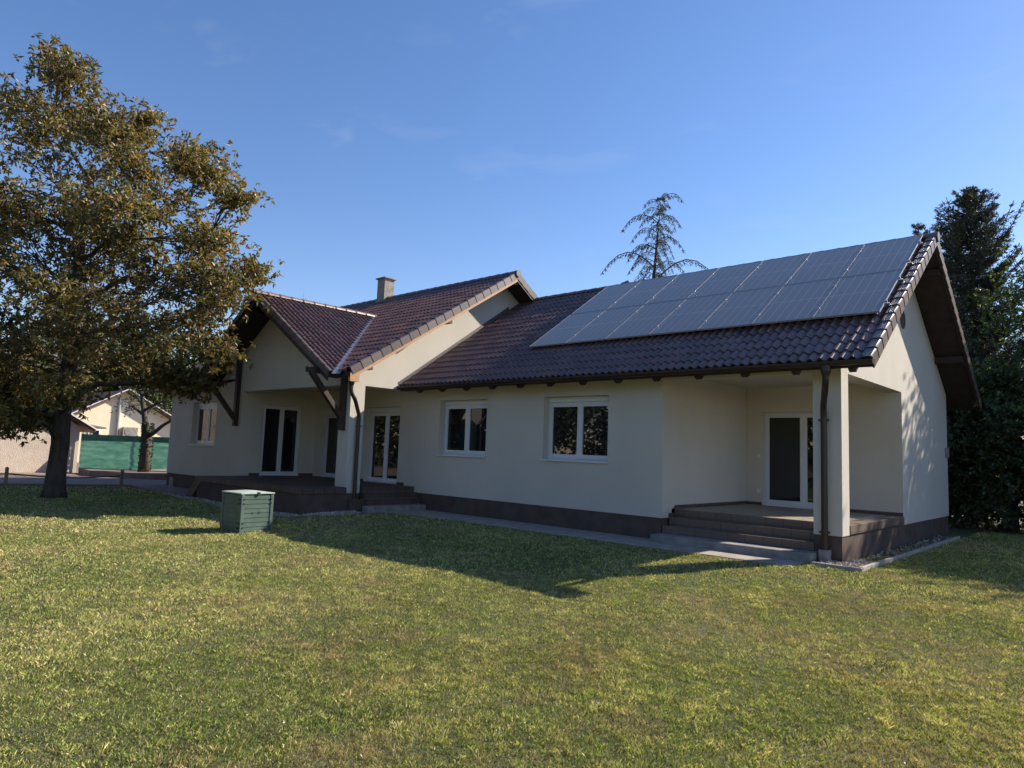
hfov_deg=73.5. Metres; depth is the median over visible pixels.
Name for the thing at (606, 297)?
solar panel
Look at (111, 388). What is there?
distant tree
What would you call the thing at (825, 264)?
solar panel
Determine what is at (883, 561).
kerb
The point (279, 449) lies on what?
door
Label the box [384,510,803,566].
path
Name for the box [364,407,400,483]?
door
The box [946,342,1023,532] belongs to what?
hedge shrub
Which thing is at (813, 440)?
house
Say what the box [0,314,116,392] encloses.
distant tree
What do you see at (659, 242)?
cedar tree
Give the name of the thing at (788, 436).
door
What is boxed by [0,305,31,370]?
distant tree
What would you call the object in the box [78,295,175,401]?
distant tree
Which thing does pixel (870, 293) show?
solar panel
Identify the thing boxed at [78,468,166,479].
wall
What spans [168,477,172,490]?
fence post
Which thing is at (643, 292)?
solar panel
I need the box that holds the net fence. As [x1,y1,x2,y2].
[79,434,168,469]
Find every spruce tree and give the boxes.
[911,221,926,234]
[920,185,1023,520]
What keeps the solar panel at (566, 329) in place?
attached to the house at (813, 440)
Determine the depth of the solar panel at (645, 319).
15.96 m
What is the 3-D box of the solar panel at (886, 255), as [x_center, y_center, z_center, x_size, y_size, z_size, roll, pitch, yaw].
[7.729,-2.665,14.265,1.171,0.042,2.016,-3,26,42]
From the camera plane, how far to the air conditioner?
44.38 m
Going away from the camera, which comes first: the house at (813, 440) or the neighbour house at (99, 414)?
the house at (813, 440)
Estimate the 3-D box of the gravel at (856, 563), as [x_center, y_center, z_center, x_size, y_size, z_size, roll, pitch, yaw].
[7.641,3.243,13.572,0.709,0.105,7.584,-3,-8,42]
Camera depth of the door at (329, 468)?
22.68 m
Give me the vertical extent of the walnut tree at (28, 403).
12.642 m
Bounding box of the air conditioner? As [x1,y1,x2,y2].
[121,427,137,435]
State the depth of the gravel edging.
16.79 m
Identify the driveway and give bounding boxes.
[0,462,188,495]
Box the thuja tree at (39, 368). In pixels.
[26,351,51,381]
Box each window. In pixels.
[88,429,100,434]
[189,402,216,445]
[436,400,486,457]
[540,396,608,463]
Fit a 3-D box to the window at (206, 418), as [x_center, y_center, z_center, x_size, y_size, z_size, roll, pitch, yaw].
[-10.297,1.343,23.119,1.890,1.464,0.290,-3,-8,42]
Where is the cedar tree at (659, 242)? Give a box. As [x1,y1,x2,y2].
[601,193,707,280]
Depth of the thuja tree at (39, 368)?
40.11 m
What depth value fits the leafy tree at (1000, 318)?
20.20 m
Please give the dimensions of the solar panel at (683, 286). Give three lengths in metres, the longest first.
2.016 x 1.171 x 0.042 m
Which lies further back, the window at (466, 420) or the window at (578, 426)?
the window at (466, 420)
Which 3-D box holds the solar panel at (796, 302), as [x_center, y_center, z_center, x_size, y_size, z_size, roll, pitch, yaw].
[5.695,-1.661,13.693,1.172,0.041,2.016,-3,26,42]
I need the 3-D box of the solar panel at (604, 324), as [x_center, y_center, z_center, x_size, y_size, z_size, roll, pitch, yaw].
[2.302,-1.478,16.801,1.172,0.041,2.016,-3,26,42]
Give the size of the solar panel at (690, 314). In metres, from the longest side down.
2.016 x 1.171 x 0.041 m
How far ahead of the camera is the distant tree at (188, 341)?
63.27 m
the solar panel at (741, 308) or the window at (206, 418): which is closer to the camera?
the solar panel at (741, 308)
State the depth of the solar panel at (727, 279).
16.55 m
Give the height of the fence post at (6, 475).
0.640 m
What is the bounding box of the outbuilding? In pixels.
[0,413,96,472]
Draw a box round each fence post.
[4,467,8,482]
[119,469,123,486]
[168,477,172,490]
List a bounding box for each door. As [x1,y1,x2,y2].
[259,404,301,475]
[322,410,337,477]
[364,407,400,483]
[763,412,812,508]
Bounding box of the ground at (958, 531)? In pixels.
[0,485,1023,767]
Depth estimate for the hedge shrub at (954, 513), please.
19.13 m
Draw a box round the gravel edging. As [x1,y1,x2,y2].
[162,493,360,516]
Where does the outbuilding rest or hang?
on the ground at (958, 531)
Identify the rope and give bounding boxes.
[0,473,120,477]
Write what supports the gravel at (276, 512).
on the ground at (958, 531)
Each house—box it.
[72,389,170,461]
[147,232,981,563]
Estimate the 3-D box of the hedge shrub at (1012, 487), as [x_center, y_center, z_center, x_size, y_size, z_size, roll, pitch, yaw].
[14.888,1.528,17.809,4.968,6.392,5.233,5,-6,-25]
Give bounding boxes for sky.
[0,0,1023,438]
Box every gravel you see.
[164,493,356,516]
[814,535,955,567]
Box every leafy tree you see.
[953,245,1023,506]
[1005,278,1023,380]
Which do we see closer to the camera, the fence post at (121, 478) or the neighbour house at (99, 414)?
the fence post at (121, 478)
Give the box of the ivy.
[137,422,154,470]
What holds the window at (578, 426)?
in the house at (813, 440)
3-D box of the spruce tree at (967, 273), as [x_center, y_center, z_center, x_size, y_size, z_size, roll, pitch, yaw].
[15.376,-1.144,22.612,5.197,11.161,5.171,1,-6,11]
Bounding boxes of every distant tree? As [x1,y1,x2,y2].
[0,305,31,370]
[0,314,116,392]
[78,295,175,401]
[84,330,192,413]
[117,302,232,403]
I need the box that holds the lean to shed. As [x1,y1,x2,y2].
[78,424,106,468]
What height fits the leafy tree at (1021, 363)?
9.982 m
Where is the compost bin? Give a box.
[220,490,274,532]
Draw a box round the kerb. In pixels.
[811,536,959,571]
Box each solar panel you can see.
[529,309,605,347]
[565,304,643,343]
[572,281,640,313]
[605,299,684,339]
[607,275,677,308]
[645,268,717,303]
[648,292,731,335]
[688,261,761,297]
[697,285,782,330]
[733,253,810,291]
[751,278,839,324]
[784,244,863,284]
[812,269,903,318]
[841,234,922,276]
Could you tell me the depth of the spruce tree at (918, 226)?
23.69 m
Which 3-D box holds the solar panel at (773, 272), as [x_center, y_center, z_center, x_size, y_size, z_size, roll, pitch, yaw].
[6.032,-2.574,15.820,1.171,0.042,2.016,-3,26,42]
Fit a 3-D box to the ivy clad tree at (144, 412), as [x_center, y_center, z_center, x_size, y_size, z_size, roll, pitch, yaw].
[-14.923,0.166,28.728,5.273,7.314,3.239,1,-6,13]
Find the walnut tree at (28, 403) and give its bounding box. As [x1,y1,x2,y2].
[0,31,284,497]
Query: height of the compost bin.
0.790 m
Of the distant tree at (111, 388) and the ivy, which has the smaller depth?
the ivy
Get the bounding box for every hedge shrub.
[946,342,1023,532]
[946,385,1023,528]
[979,388,1023,518]
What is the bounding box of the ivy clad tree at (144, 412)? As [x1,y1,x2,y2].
[110,306,199,471]

